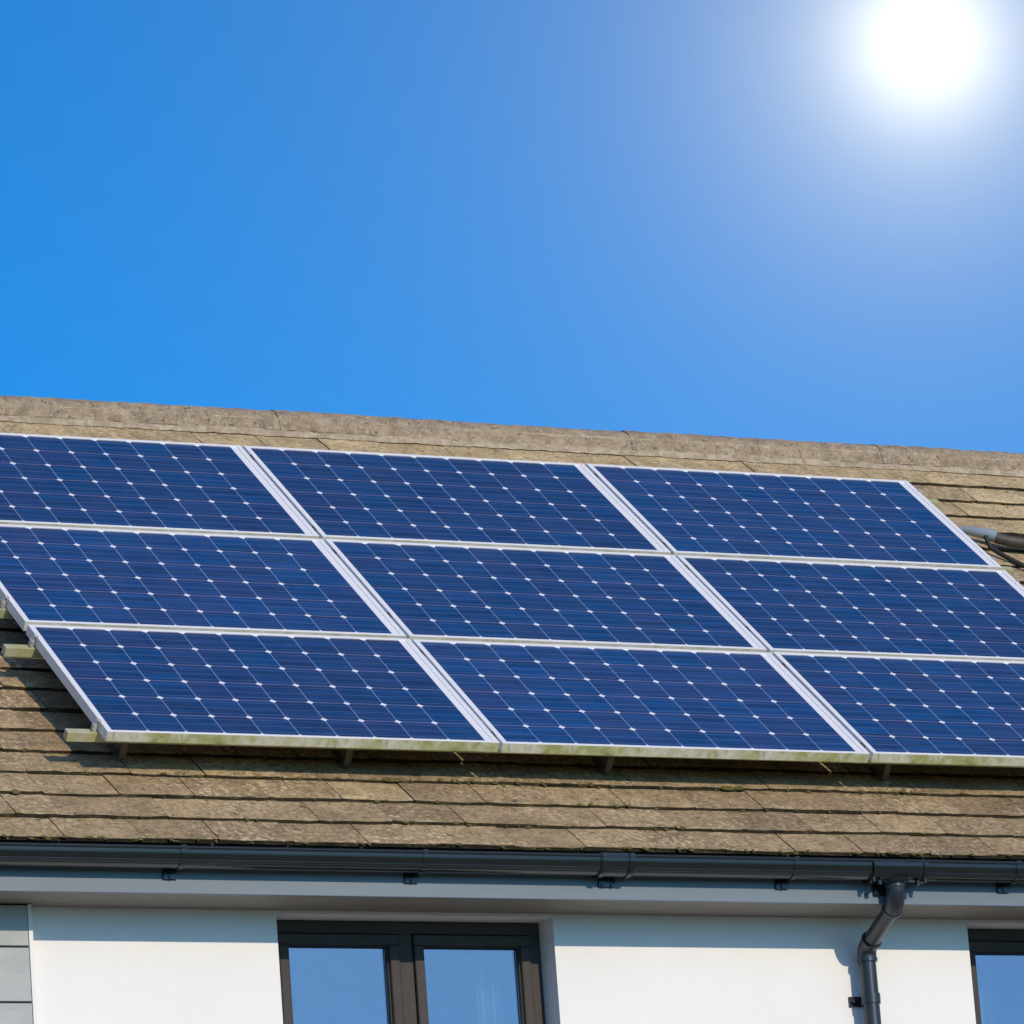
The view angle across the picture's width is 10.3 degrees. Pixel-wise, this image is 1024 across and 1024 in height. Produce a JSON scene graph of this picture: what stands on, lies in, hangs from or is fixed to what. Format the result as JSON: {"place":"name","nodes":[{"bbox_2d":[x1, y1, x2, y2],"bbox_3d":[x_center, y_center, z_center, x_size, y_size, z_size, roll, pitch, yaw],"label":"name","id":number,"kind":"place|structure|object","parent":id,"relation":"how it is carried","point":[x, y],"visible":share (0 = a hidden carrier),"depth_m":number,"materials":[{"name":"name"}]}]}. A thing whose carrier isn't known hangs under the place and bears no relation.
{"place":"outdoors","nodes":[
{"label":"outdoors","id":0,"kind":"place"},
{"bbox_2d":[0,0,1023,452],"label":"sky","id":1,"kind":"structure","parent":0,"point":[793,220],"materials":[{"name":"blue"}]},
{"label":"ground","id":2,"kind":"structure","parent":0,"visible":0},
{"bbox_2d":[0,395,1023,1023],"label":"house","id":3,"kind":"structure","parent":2,"relation":"on","point":[200,885],"depth_m":22.40,"materials":[{"name":"brown tile"}]},
{"bbox_2d":[0,596,748,635],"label":"mounting rail","id":4,"kind":"object","parent":3,"relation":"attached to","point":[5,613],"visible":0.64,"depth_m":22.58,"materials":[{"name":"metal"}]},
{"bbox_2d":[0,524,405,637],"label":"solar panel","id":5,"kind":"object","parent":4,"relation":"attached to","point":[85,577],"visible":1,"depth_m":23.14,"materials":[{"name":"blue glass"}]},
{"bbox_2d":[325,539,766,651],"bbox_3d":[0.138,0.363,23.906,1.660,0.042,0.950,3,23,-26],"label":"solar panel","id":6,"kind":"object","parent":4,"relation":"attached to","point":[424,591],"visible":1,"depth_m":23.88,"materials":[{"name":"blue glass"}]},
{"bbox_2d":[676,555,1023,660],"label":"solar panel","id":7,"kind":"object","parent":4,"relation":"attached to","point":[793,606],"visible":1,"depth_m":24.60,"materials":[{"name":"blue glass"}]},
{"bbox_2d":[1,635,785,674],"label":"mounting rail","id":8,"kind":"object","parent":3,"relation":"attached to","point":[30,650],"visible":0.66,"depth_m":22.27,"materials":[{"name":"metal"}]},
{"bbox_2d":[277,921,545,1023],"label":"window","id":9,"kind":"structure","parent":3,"relation":"in","point":[507,970],"depth_m":22.20,"materials":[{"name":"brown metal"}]},
{"bbox_2d":[63,719,1023,779],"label":"mounting rail","id":10,"kind":"object","parent":3,"relation":"attached to","point":[92,734],"visible":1,"depth_m":22.24,"materials":[{"name":"metal"}]},
{"bbox_2d":[26,624,499,751],"bbox_3d":[-0.980,0.692,22.355,1.660,0.042,0.950,3,23,-26],"label":"solar panel","id":11,"kind":"object","parent":10,"relation":"attached to","point":[183,686],"visible":1,"depth_m":22.30,"materials":[{"name":"blue glass"}]},
{"bbox_2d":[412,639,869,762],"bbox_3d":[0.519,0.766,23.100,1.660,0.043,0.950,3,23,-26],"label":"solar panel","id":12,"kind":"object","parent":10,"relation":"attached to","point":[584,700],"visible":1,"depth_m":23.05,"materials":[{"name":"blue glass"}]},
{"bbox_2d":[773,652,1023,766],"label":"solar panel","id":13,"kind":"object","parent":10,"relation":"attached to","point":[891,709],"visible":1,"depth_m":23.69,"materials":[{"name":"blue glass"}]},
{"bbox_2d":[249,455,939,507],"bbox_3d":[-0.432,-0.126,25.093,5.255,0.124,0.267,3,-16,-26],"label":"mounting rail","id":14,"kind":"object","parent":3,"relation":"attached to","point":[935,502],"visible":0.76,"depth_m":26.16,"materials":[{"name":"metal"}]},
{"bbox_2d":[311,526,1013,576],"bbox_3d":[-0.143,0.180,24.479,5.255,0.125,0.267,3,-16,-26],"label":"mounting rail","id":15,"kind":"object","parent":3,"relation":"attached to","point":[1010,570],"visible":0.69,"depth_m":25.55,"materials":[{"name":"metal"}]},
{"bbox_2d":[0,433,318,538],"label":"solar panel","id":16,"kind":"object","parent":15,"relation":"attached to","point":[97,483],"visible":1,"depth_m":24.01,"materials":[{"name":"blue glass"}]},
{"bbox_2d":[243,446,670,554],"bbox_3d":[-0.242,-0.038,24.713,1.660,0.043,0.950,3,23,-26],"label":"solar panel","id":17,"kind":"object","parent":15,"relation":"attached to","point":[370,496],"visible":1,"depth_m":24.69,"materials":[{"name":"blue glass"}]},
{"bbox_2d":[586,464,1001,569],"bbox_3d":[1.257,0.034,25.457,1.660,0.043,0.950,3,23,-26],"label":"solar panel","id":18,"kind":"object","parent":15,"relation":"attached to","point":[710,513],"visible":1,"depth_m":25.43,"materials":[{"name":"blue glass"}]},
{"bbox_2d":[331,549,1019,582],"bbox_3d":[-0.052,0.276,24.287,5.255,0.125,0.267,3,-16,-26],"label":"mounting rail","id":19,"kind":"object","parent":3,"relation":"attached to","point":[1017,580],"visible":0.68,"depth_m":24.56,"materials":[{"name":"metal"}]},
{"bbox_2d":[960,526,1023,567],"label":"roof conduit","id":20,"kind":"object","parent":3,"relation":"on","point":[988,536],"visible":0.94,"depth_m":26.18,"materials":[{"name":"plastic"}]},
{"bbox_2d":[967,929,1023,1023],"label":"window","id":21,"kind":"structure","parent":3,"relation":"in","point":[983,944],"depth_m":23.38,"materials":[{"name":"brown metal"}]}
]}

